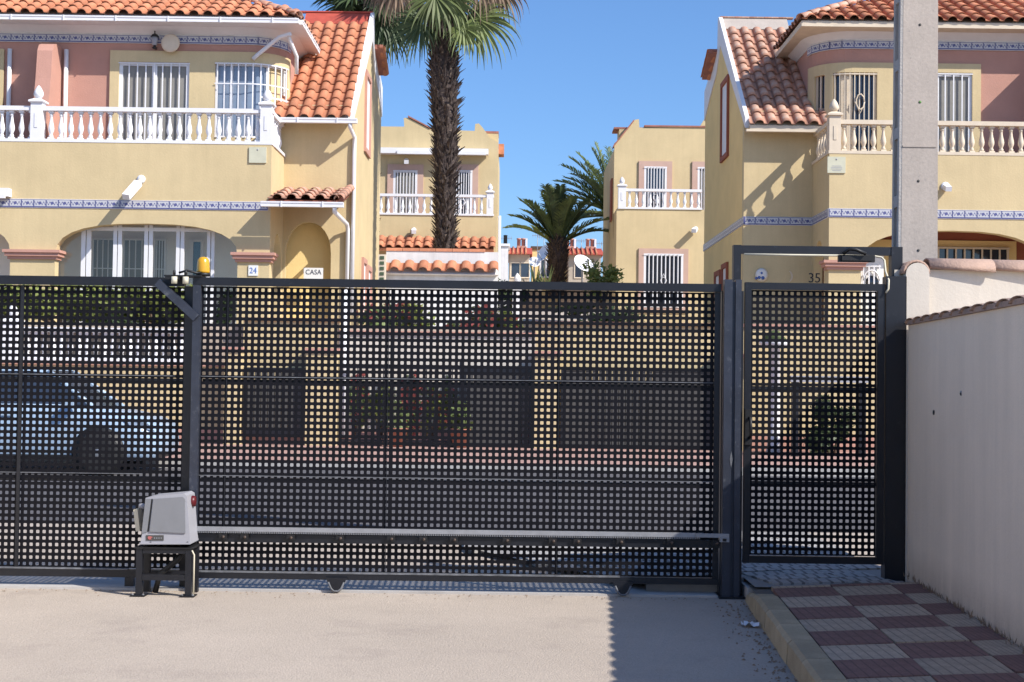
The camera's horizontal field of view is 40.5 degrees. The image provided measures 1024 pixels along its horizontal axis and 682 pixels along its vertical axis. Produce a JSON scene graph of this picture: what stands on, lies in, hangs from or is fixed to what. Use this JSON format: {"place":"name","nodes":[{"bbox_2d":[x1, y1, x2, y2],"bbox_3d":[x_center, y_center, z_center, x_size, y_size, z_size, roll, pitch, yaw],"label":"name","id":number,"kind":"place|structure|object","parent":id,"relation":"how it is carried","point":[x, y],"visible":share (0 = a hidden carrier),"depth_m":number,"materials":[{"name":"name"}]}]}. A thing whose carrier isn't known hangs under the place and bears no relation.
{"place":"outdoors","nodes":[
{"label":"outdoors","id":0,"kind":"place"},
{"bbox_2d":[23,311,599,361],"bbox_3d":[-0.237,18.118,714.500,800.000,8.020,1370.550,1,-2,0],"label":"hillside","id":1,"kind":"structure","parent":0,"point":[236,335],"depth_m":29.46,"materials":[{"name":"plant"}]},
{"bbox_2d":[0,284,113,322],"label":"hedge","id":2,"kind":"object","parent":1,"relation":"on","point":[61,301],"visible":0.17,"depth_m":30.15,"materials":[{"name":"green plant"}]},
{"bbox_2d":[101,282,192,323],"bbox_3d":[-7.922,-0.806,30.331,2.408,1.108,0.951,1,-2,0],"label":"hedge","id":3,"kind":"object","parent":1,"relation":"on","point":[144,308],"visible":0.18,"depth_m":30.16,"materials":[{"name":"green plant"}]},
{"bbox_2d":[0,0,388,324],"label":"duplex house","id":4,"kind":"structure","parent":1,"relation":"on","point":[104,104],"depth_m":33.58,"materials":[{"name":"yellow paint"}]},
{"bbox_2d":[0,188,11,197],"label":"rolled awning","id":5,"kind":"object","parent":4,"relation":"attached to","point":[5,192],"visible":1,"depth_m":31.89,"materials":[{"name":"fabric"}]},
{"bbox_2d":[91,238,112,294],"bbox_3d":[-9.931,-1.659,33.657,0.589,1.698,0.103,1,-2,0],"label":"window","id":6,"kind":"structure","parent":4,"relation":"in","point":[102,248],"depth_m":33.69,"materials":[{"name":"white paint"}]},
{"bbox_2d":[122,175,145,199],"bbox_3d":[-8.679,-3.524,31.792,0.200,0.658,0.725,0,-2,17],"label":"security camera","id":7,"kind":"object","parent":4,"relation":"attached to","point":[131,190],"visible":1,"depth_m":31.73,"materials":[{"name":"white paint"}]},
{"bbox_2d":[122,238,148,290],"bbox_3d":[-9.136,-1.649,33.657,0.679,1.698,0.103,1,-2,0],"label":"window","id":8,"kind":"structure","parent":4,"relation":"in","point":[132,248],"depth_m":33.69,"materials":[{"name":"white paint"}]},
{"bbox_2d":[118,62,189,140],"bbox_3d":[-8.685,-5.189,33.599,1.729,3.142,0.103,1,-2,0],"label":"window","id":9,"kind":"structure","parent":4,"relation":"in","point":[141,84],"depth_m":33.64,"materials":[{"name":"white paint"}]},
{"bbox_2d":[151,31,158,49],"bbox_3d":[-8.644,-7.273,33.532,0.203,0.440,0.251,1,-2,-22],"label":"wall lantern","id":10,"kind":"object","parent":4,"relation":"attached to","point":[154,37],"depth_m":33.45,"materials":[{"name":"black plastic"}]},
{"bbox_2d":[153,238,166,289],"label":"window","id":11,"kind":"structure","parent":4,"relation":"in","point":[159,244],"depth_m":33.67,"materials":[{"name":"white paint"}]},
{"bbox_2d":[161,34,179,51],"bbox_3d":[-8.246,-7.189,33.538,0.450,0.450,0.220,1,-2,0],"label":"round disc","id":12,"kind":"object","parent":4,"relation":"attached to","point":[170,42],"visible":1,"depth_m":33.43,"materials":[{"name":"beige plastic"}]},
{"bbox_2d":[189,239,203,284],"bbox_3d":[-7.664,-1.531,33.675,0.323,1.902,0.060,1,-2,0],"label":"inner door","id":13,"kind":"structure","parent":4,"relation":"in","point":[196,245],"depth_m":33.67,"materials":[{"name":"white paint"}]},
{"bbox_2d":[214,62,288,137],"bbox_3d":[-6.324,-5.818,33.764,1.807,1.812,0.498,1,-2,-20],"label":"corner window","id":14,"kind":"structure","parent":4,"relation":"in","point":[237,85],"depth_m":33.69,"materials":[{"name":"white paint"}]},
{"bbox_2d":[248,265,257,275],"bbox_3d":[-5.980,-1.628,32.041,0.220,0.240,0.029,1,-2,0],"label":"house number","id":15,"kind":"object","parent":4,"relation":"attached to","point":[252,270],"visible":1,"depth_m":32.03,"materials":[{"name":"white ceramic"}]},
{"bbox_2d":[249,147,266,162],"bbox_3d":[-5.889,-4.308,32.116,0.401,0.365,0.036,1,-2,0],"label":"wall plaque","id":16,"kind":"object","parent":4,"relation":"attached to","point":[257,154],"depth_m":32.11,"materials":[{"name":"grey plastic"}]},
{"bbox_2d":[304,268,322,278],"bbox_3d":[-4.842,-1.648,33.829,0.470,0.270,0.058,1,-2,0],"label":"name sign","id":17,"kind":"object","parent":4,"relation":"attached to","point":[313,273],"visible":0.99,"depth_m":33.80,"materials":[{"name":"white ceramic"}]},
{"bbox_2d":[361,257,367,311],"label":"side window","id":18,"kind":"structure","parent":4,"relation":"in","point":[364,262],"depth_m":36.74,"materials":[{"name":"white paint"}]},
{"bbox_2d":[364,69,371,158],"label":"side window","id":19,"kind":"structure","parent":4,"relation":"in","point":[368,80],"depth_m":37.04,"materials":[{"name":"white paint"}]},
{"bbox_2d":[212,289,237,323],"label":"garden shrub","id":20,"kind":"object","parent":1,"relation":"on","point":[224,309],"visible":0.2,"depth_m":29.85,"materials":[{"name":"green plant"}]},
{"bbox_2d":[313,0,418,249],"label":"fan palm","id":21,"kind":"object","parent":1,"relation":"on","point":[382,35],"visible":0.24,"depth_m":46.88,"materials":[{"name":"green plant"}]},
{"bbox_2d":[357,303,397,325],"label":"garden shrub","id":22,"kind":"object","parent":1,"relation":"on","point":[377,317],"visible":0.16,"depth_m":29.78,"materials":[{"name":"green plant"}]},
{"bbox_2d":[378,254,385,305],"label":"lattice block","id":23,"kind":"structure","parent":1,"relation":"on","point":[381,266],"depth_m":33.66,"materials":[{"name":"concrete"}]},
{"bbox_2d":[395,303,435,325],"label":"garden shrub","id":24,"kind":"object","parent":1,"relation":"on","point":[415,317],"visible":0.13,"depth_m":29.90,"materials":[{"name":"green plant"}]},
{"bbox_2d":[379,116,503,313],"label":"back house","id":25,"kind":"structure","parent":1,"relation":"on","point":[406,195],"depth_m":55.76,"materials":[{"name":"yellow paint"}]},
{"bbox_2d":[393,170,416,212],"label":"balcony door","id":26,"kind":"structure","parent":25,"relation":"in","point":[404,181],"depth_m":55.75,"materials":[{"name":"white paint"}]},
{"bbox_2d":[381,147,488,155],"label":"rolled awning","id":27,"kind":"object","parent":25,"relation":"attached to","point":[426,151],"visible":0.64,"depth_m":55.39,"materials":[{"name":"fabric"}]},
{"bbox_2d":[455,170,471,213],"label":"balcony door","id":28,"kind":"structure","parent":25,"relation":"in","point":[465,176],"depth_m":55.75,"materials":[{"name":"white paint"}]},
{"bbox_2d":[386,248,497,325],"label":"tiled wall","id":29,"kind":"structure","parent":1,"relation":"on","point":[441,264],"depth_m":34.06,"materials":[{"name":"white paint"}]},
{"bbox_2d":[363,0,529,248],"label":"fan palm","id":30,"kind":"object","parent":1,"relation":"on","point":[446,29],"visible":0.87,"depth_m":37.87,"materials":[{"name":"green plant"}]},
{"bbox_2d":[446,304,493,326],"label":"garden shrub","id":31,"kind":"object","parent":1,"relation":"on","point":[479,318],"visible":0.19,"depth_m":29.69,"materials":[{"name":"green plant"}]},
{"bbox_2d":[500,235,509,305],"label":"house","id":32,"kind":"structure","parent":1,"relation":"on","point":[505,247],"depth_m":85.17,"materials":[{"name":"white paint"}]},
{"bbox_2d":[497,311,522,326],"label":"garden shrub","id":33,"kind":"object","parent":1,"relation":"on","point":[505,319],"visible":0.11,"depth_m":29.83,"materials":[{"name":"green plant"}]},
{"bbox_2d":[498,278,529,312],"bbox_3d":[-0.091,-1.182,39.126,1.313,1.303,0.847,1,-2,0],"label":"garden shrub","id":34,"kind":"object","parent":1,"relation":"on","point":[511,293],"visible":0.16,"depth_m":39.07,"materials":[{"name":"green plant"}]},
{"bbox_2d":[512,273,520,320],"bbox_3d":[0.134,-0.924,37.042,0.330,1.786,0.330,1,-2,0],"label":"garden post","id":35,"kind":"object","parent":1,"relation":"on","point":[517,277],"visible":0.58,"depth_m":36.93,"materials":[{"name":"white paint"}]},
{"bbox_2d":[508,238,541,307],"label":"house","id":36,"kind":"structure","parent":1,"relation":"on","point":[519,256],"depth_m":88.16,"materials":[{"name":"white paint"}]},
{"bbox_2d":[510,262,520,277],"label":"window","id":37,"kind":"structure","parent":36,"relation":"in","point":[514,266],"depth_m":88.14,"materials":[{"name":"beige glass"}]},
{"bbox_2d":[520,262,529,277],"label":"window","id":38,"kind":"structure","parent":36,"relation":"in","point":[525,266],"depth_m":88.14,"materials":[{"name":"beige glass"}]},
{"bbox_2d":[529,257,539,275],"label":"satellite dish","id":39,"kind":"object","parent":1,"relation":"on","point":[533,261],"visible":0.96,"depth_m":82.17,"materials":[{"name":"white paint"}]},
{"bbox_2d":[537,245,547,273],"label":"satellite dish","id":40,"kind":"object","parent":1,"relation":"on","point":[541,252],"visible":0.73,"depth_m":82.37,"materials":[{"name":"white paint"}]},
{"bbox_2d":[531,246,566,307],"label":"house","id":41,"kind":"structure","parent":1,"relation":"on","point":[534,254],"depth_m":92.15,"materials":[{"name":"paint"}]},
{"bbox_2d":[539,258,549,277],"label":"window","id":42,"kind":"structure","parent":41,"relation":"in","point":[541,262],"depth_m":92.15,"materials":[{"name":"white paint"}]},
{"bbox_2d":[502,183,608,295],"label":"date palm","id":43,"kind":"object","parent":1,"relation":"on","point":[559,219],"visible":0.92,"depth_m":57.78,"materials":[{"name":"green plant"}]},
{"bbox_2d":[548,302,595,314],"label":"garden shrub","id":44,"kind":"object","parent":1,"relation":"on","point":[575,307],"visible":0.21,"depth_m":40.85,"materials":[{"name":"green plant"}]},
{"bbox_2d":[561,239,602,308],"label":"house","id":45,"kind":"structure","parent":1,"relation":"on","point":[592,251],"depth_m":89.18,"materials":[{"name":"white paint"}]},
{"bbox_2d":[574,263,583,277],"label":"window","id":46,"kind":"structure","parent":45,"relation":"in","point":[577,271],"depth_m":89.14,"materials":[{"name":"beige glass"}]},
{"bbox_2d":[553,141,613,217],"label":"date palm","id":47,"kind":"object","parent":1,"relation":"on","point":[595,188],"visible":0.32,"depth_m":63.95,"materials":[{"name":"green plant"}]},
{"bbox_2d":[574,255,592,281],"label":"satellite dish","id":48,"kind":"object","parent":1,"relation":"on","point":[579,260],"visible":0.68,"depth_m":81.27,"materials":[{"name":"white paint"}]},
{"bbox_2d":[582,259,624,307],"bbox_3d":[2.604,-1.670,40.009,1.282,1.476,1.070,1,-2,0],"label":"garden shrub","id":49,"kind":"object","parent":1,"relation":"on","point":[611,273],"visible":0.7,"depth_m":39.88,"materials":[{"name":"green plant"}]},
{"bbox_2d":[580,306,645,321],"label":"garden shrub","id":50,"kind":"object","parent":1,"relation":"on","point":[607,314],"visible":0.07,"depth_m":29.83,"materials":[{"name":"green plant"}]},
{"bbox_2d":[603,119,704,322],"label":"back house","id":51,"kind":"structure","parent":1,"relation":"on","point":[654,193],"depth_m":54.26,"materials":[{"name":"yellow paint"}]},
{"bbox_2d":[644,166,666,206],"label":"balcony door","id":52,"kind":"structure","parent":51,"relation":"in","point":[654,177],"depth_m":55.77,"materials":[{"name":"white paint"}]},
{"bbox_2d":[643,253,683,307],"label":"window","id":53,"kind":"structure","parent":51,"relation":"in","point":[658,268],"depth_m":54.07,"materials":[{"name":"white paint"}]},
{"bbox_2d":[698,167,704,209],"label":"balcony door","id":54,"kind":"structure","parent":51,"relation":"in","point":[701,170],"depth_m":55.77,"materials":[{"name":"white paint"}]},
{"bbox_2d":[700,0,1023,324],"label":"duplex house","id":55,"kind":"structure","parent":1,"relation":"on","point":[795,104],"depth_m":33.66,"materials":[{"name":"yellow paint"}]},
{"bbox_2d":[713,269,720,292],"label":"side window","id":56,"kind":"structure","parent":55,"relation":"in","point":[717,274],"depth_m":37.80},
{"bbox_2d":[719,74,729,162],"bbox_3d":[5.678,-5.912,36.988,0.080,2.160,1.260,1,-2,0],"label":"side window","id":57,"kind":"structure","parent":55,"relation":"in","point":[725,84],"depth_m":37.03,"materials":[{"name":"glass"}]},
{"bbox_2d":[721,262,728,290],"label":"side window","id":58,"kind":"structure","parent":55,"relation":"in","point":[725,266],"depth_m":36.64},
{"bbox_2d":[755,268,767,281],"bbox_3d":[6.090,-1.612,33.835,0.330,0.325,0.045,1,-2,0],"label":"wall plate","id":59,"kind":"object","parent":55,"relation":"attached to","point":[761,274],"depth_m":33.82,"materials":[{"name":"ceramic"}]},
{"bbox_2d":[816,76,824,112],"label":"window","id":60,"kind":"structure","parent":55,"relation":"in","point":[820,81],"depth_m":33.99,"materials":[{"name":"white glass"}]},
{"bbox_2d":[827,157,845,172],"bbox_3d":[7.514,-4.079,32.115,0.418,0.378,0.036,1,-2,0],"label":"wall plaque","id":61,"kind":"object","parent":55,"relation":"attached to","point":[836,164],"depth_m":32.10,"materials":[{"name":"grey plastic"}]},
{"bbox_2d":[833,72,876,150],"bbox_3d":[8.310,-4.952,33.625,1.050,3.116,0.223,1,-2,6],"label":"corner window","id":62,"kind":"structure","parent":55,"relation":"in","point":[855,94],"depth_m":33.66,"materials":[{"name":"white metal"}]},
{"bbox_2d":[938,73,972,151],"bbox_3d":[10.276,-4.937,33.599,1.740,3.136,0.103,1,-2,0],"label":"window","id":63,"kind":"structure","parent":55,"relation":"in","point":[954,89],"depth_m":33.64,"materials":[{"name":"white paint"}]},
{"bbox_2d":[938,247,1009,259],"bbox_3d":[10.758,-1.663,33.639,2.614,1.247,0.103,1,-2,0],"label":"window","id":64,"kind":"structure","parent":55,"relation":"in","point":[994,253],"depth_m":33.68,"materials":[{"name":"beige metal"}]},
{"bbox_2d":[0,466,873,532],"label":"street","id":65,"kind":"structure","parent":0,"point":[457,505],"depth_m":17.31,"materials":[{"name":"asphalt"}]},
{"bbox_2d":[0,369,178,474],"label":"parked car","id":66,"kind":"object","parent":65,"relation":"on","point":[78,423],"visible":0.26,"depth_m":20.94,"materials":[{"name":"blue paint"}]},
{"bbox_2d":[0,523,880,681],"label":"driveway","id":67,"kind":"structure","parent":0,"point":[64,635],"depth_m":8.13,"materials":[{"name":"concrete"}]},
{"bbox_2d":[130,491,201,596],"bbox_3d":[-2.386,1.396,9.593,0.451,0.701,0.280,1,-2,0],"label":"gate motor","id":68,"kind":"object","parent":67,"relation":"on","point":[166,523],"visible":1,"depth_m":9.48,"materials":[{"name":"grey plastic"}]},
{"bbox_2d":[0,576,718,597],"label":"gate track slab","id":69,"kind":"structure","parent":67,"relation":"on","point":[350,586],"depth_m":9.91,"materials":[{"name":"concrete"}]},
{"bbox_2d":[0,275,185,585],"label":"fence panel","id":70,"kind":"object","parent":69,"relation":"on","point":[20,377],"visible":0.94,"depth_m":9.89,"materials":[{"name":"black paint"}]},
{"bbox_2d":[155,269,204,586],"bbox_3d":[-2.372,0.624,9.842,0.328,2.258,0.246,1,-2,0],"label":"gate post","id":71,"kind":"object","parent":69,"relation":"on","point":[185,306],"visible":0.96,"depth_m":9.85,"materials":[{"name":"metal"}]},
{"bbox_2d":[196,257,210,276],"bbox_3d":[-2.201,-0.531,9.889,0.104,0.139,0.102,1,-2,0],"label":"beacon lamp","id":72,"kind":"object","parent":71,"relation":"on","point":[203,265],"visible":0.97,"depth_m":9.85,"materials":[{"name":"yellow plastic"}]},
{"bbox_2d":[189,277,728,595],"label":"sliding gate","id":73,"kind":"structure","parent":69,"relation":"on","point":[711,538],"depth_m":9.82,"materials":[{"name":"metal"}]},
{"bbox_2d":[4,588,796,681],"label":"dry debris","id":74,"kind":"object","parent":67,"relation":"on","point":[772,659],"visible":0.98,"depth_m":8.35,"materials":[{"name":"brown plant"}]},
{"bbox_2d":[715,279,745,598],"bbox_3d":[1.556,0.688,9.830,0.190,2.238,0.230,1,-2,0],"label":"closing post","id":75,"kind":"object","parent":67,"relation":"on","point":[731,437],"visible":0.95,"depth_m":9.75,"materials":[{"name":"metal"}]},
{"bbox_2d":[741,582,847,681],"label":"sidewalk kerb","id":76,"kind":"structure","parent":67,"relation":"on","point":[803,655],"depth_m":7.59,"materials":[{"name":"concrete"}]},
{"bbox_2d":[892,0,937,262],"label":"utility pole","id":77,"kind":"object","parent":67,"relation":"on","point":[915,158],"visible":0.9,"depth_m":11.06,"materials":[{"name":"concrete"}]},
{"bbox_2d":[894,258,1023,581],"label":"garden wall","id":78,"kind":"structure","parent":67,"relation":"on","point":[934,285],"depth_m":9.90,"materials":[{"name":"beige paint"}]},
{"bbox_2d":[732,245,906,581],"bbox_3d":[2.185,0.564,9.876,1.215,2.500,0.276,1,-2,0],"label":"pedestrian door","id":79,"kind":"structure","parent":78,"relation":"attached to","point":[887,483],"depth_m":9.86,"materials":[{"name":"black paint"}]},
{"bbox_2d":[904,295,1023,648],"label":"boundary wall","id":80,"kind":"structure","parent":67,"relation":"on","point":[965,520],"depth_m":8.13,"materials":[{"name":"paint"}]},
{"bbox_2d":[165,443,873,466],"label":"pavement","id":81,"kind":"structure","parent":0,"point":[515,455],"depth_m":25.95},
{"bbox_2d":[222,347,243,444],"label":"gate pillar","id":82,"kind":"structure","parent":81,"relation":"on","point":[235,399],"depth_m":28.76,"materials":[{"name":"yellow paint"}]},
{"bbox_2d":[242,367,305,433],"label":"metal gate","id":83,"kind":"structure","parent":82,"relation":"attached to","point":[279,406],"depth_m":28.94,"materials":[{"name":"metal"}]},
{"bbox_2d":[305,348,339,445],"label":"gate pillar","id":84,"kind":"structure","parent":81,"relation":"on","point":[324,394],"depth_m":28.75,"materials":[{"name":"yellow paint"}]},
{"bbox_2d":[388,400,408,446],"bbox_3d":[-2.353,1.662,28.656,0.640,1.046,0.521,1,-2,0],"label":"flower pot","id":85,"kind":"object","parent":81,"relation":"on","point":[400,427],"visible":0.24,"depth_m":28.54,"materials":[{"name":"green plant"}]},
{"bbox_2d":[338,360,460,442],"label":"railing gate","id":86,"kind":"structure","parent":81,"relation":"on","point":[381,440],"depth_m":28.94,"materials":[{"name":"metal"}]},
{"bbox_2d":[445,401,472,447],"bbox_3d":[-1.085,1.680,28.659,0.581,1.043,0.560,1,-2,-21],"label":"flower pot","id":87,"kind":"object","parent":81,"relation":"on","point":[464,422],"visible":0.19,"depth_m":28.56,"materials":[{"name":"green plant"}]},
{"bbox_2d":[464,369,530,446],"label":"metal gate","id":88,"kind":"structure","parent":81,"relation":"on","point":[497,403],"depth_m":28.94,"materials":[{"name":"metal"}]},
{"bbox_2d":[534,351,561,448],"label":"gate pillar","id":89,"kind":"structure","parent":81,"relation":"on","point":[542,403],"depth_m":28.75,"materials":[{"name":"yellow paint"}]},
{"bbox_2d":[560,370,713,449],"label":"metal gate","id":90,"kind":"structure","parent":81,"relation":"on","point":[650,411],"depth_m":28.94,"materials":[{"name":"metal"}]},
{"bbox_2d":[759,330,786,451],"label":"pillar","id":91,"kind":"structure","parent":81,"relation":"on","point":[772,393],"depth_m":28.47,"materials":[{"name":"paint"}]},
{"bbox_2d":[802,394,855,452],"bbox_3d":[6.396,1.697,28.052,1.371,1.323,0.680,2,-2,-36],"label":"garden shrub","id":92,"kind":"object","parent":81,"relation":"on","point":[828,432],"visible":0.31,"depth_m":27.88,"materials":[{"name":"green plant"}]},
{"bbox_2d":[790,376,867,456],"bbox_3d":[6.131,1.466,26.921,1.503,1.563,0.300,1,-2,0],"label":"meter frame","id":93,"kind":"object","parent":81,"relation":"on","point":[860,420],"visible":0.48,"depth_m":26.86,"materials":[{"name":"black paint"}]},
{"bbox_2d":[251,0,869,281],"label":"sky","id":94,"kind":"structure","parent":0,"point":[581,70],"materials":[{"name":"blue"}]},
{"bbox_2d":[464,532,903,591],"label":"sidewalk","id":95,"kind":"structure","parent":0,"point":[771,574],"depth_m":10.24,"materials":[{"name":"grey tile"}]},
{"bbox_2d":[750,582,1023,681],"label":"sidewalk","id":96,"kind":"structure","parent":0,"point":[890,632],"depth_m":7.52,"materials":[{"name":"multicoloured tile"}]},
{"bbox_2d":[903,572,1023,653],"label":"wall foot weeds","id":97,"kind":"object","parent":96,"relation":"on","point":[971,612],"depth_m":8.05,"materials":[{"name":"green plant"}]},
{"label":"ground","id":98,"kind":"structure","parent":0,"visible":0},
{"bbox_2d":[2,363,224,443],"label":"retaining wall","id":99,"kind":"structure","parent":98,"relation":"on","point":[155,391],"depth_m":29.18,"materials":[{"name":"yellow paint"}]},
{"bbox_2d":[2,306,183,361],"bbox_3d":[-10.696,-0.194,29.334,7.605,1.221,0.410,1,-2,0],"label":"garden balustrade","id":100,"kind":"object","parent":99,"relation":"on","point":[80,346],"visible":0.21,"depth_m":29.26,"materials":[{"name":"white paint"}]},
{"bbox_2d":[243,317,340,444],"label":"retaining wall","id":101,"kind":"structure","parent":98,"relation":"on","point":[287,348],"depth_m":29.21,"materials":[{"name":"yellow paint"}]},
{"bbox_2d":[349,374,369,445],"bbox_3d":[-3.247,1.427,29.146,0.594,1.564,0.253,1,-2,0],"label":"garden shrub","id":102,"kind":"object","parent":98,"relation":"on","point":[363,401],"visible":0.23,"depth_m":29.10,"materials":[{"name":"green plant"}]},
{"bbox_2d":[368,380,394,445],"bbox_3d":[-2.706,1.517,29.139,0.688,1.396,0.266,1,-2,0],"label":"garden shrub","id":103,"kind":"object","parent":98,"relation":"on","point":[376,407],"visible":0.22,"depth_m":29.11,"materials":[{"name":"green plant"}]},
{"bbox_2d":[401,370,422,445],"bbox_3d":[-2.113,1.436,29.150,0.596,1.643,0.250,1,-2,0],"label":"garden shrub","id":104,"kind":"object","parent":98,"relation":"on","point":[414,408],"visible":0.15,"depth_m":29.11,"materials":[{"name":"green plant"}]},
{"bbox_2d":[420,387,447,446],"bbox_3d":[-1.649,1.524,29.122,0.660,1.407,0.254,1,-2,0],"label":"garden shrub","id":105,"kind":"object","parent":98,"relation":"on","point":[439,414],"visible":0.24,"depth_m":29.10,"materials":[{"name":"green plant"}]},
{"bbox_2d":[338,330,535,447],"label":"retaining wall","id":106,"kind":"structure","parent":98,"relation":"on","point":[440,356],"depth_m":29.20,"materials":[{"name":"beige paint"}]},
{"bbox_2d":[342,290,346,434],"bbox_3d":[-3.522,0.443,29.108,0.092,3.100,0.092,0,-2,22],"label":"white pipe","id":107,"kind":"object","parent":106,"relation":"attached to","point":[344,362],"visible":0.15,"depth_m":29.07,"materials":[{"name":"paint"}]},
{"bbox_2d":[0,460,873,476],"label":"kerb","id":108,"kind":"structure","parent":98,"relation":"on","point":[509,467],"depth_m":22.75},
{"bbox_2d":[535,321,743,449],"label":"retaining wall","id":109,"kind":"structure","parent":98,"relation":"on","point":[631,346],"depth_m":29.21,"materials":[{"name":"yellow paint"}]},
{"bbox_2d":[752,324,874,451],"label":"retaining wall","id":110,"kind":"structure","parent":98,"relation":"on","point":[810,369],"depth_m":29.19,"materials":[{"name":"yellow paint"}]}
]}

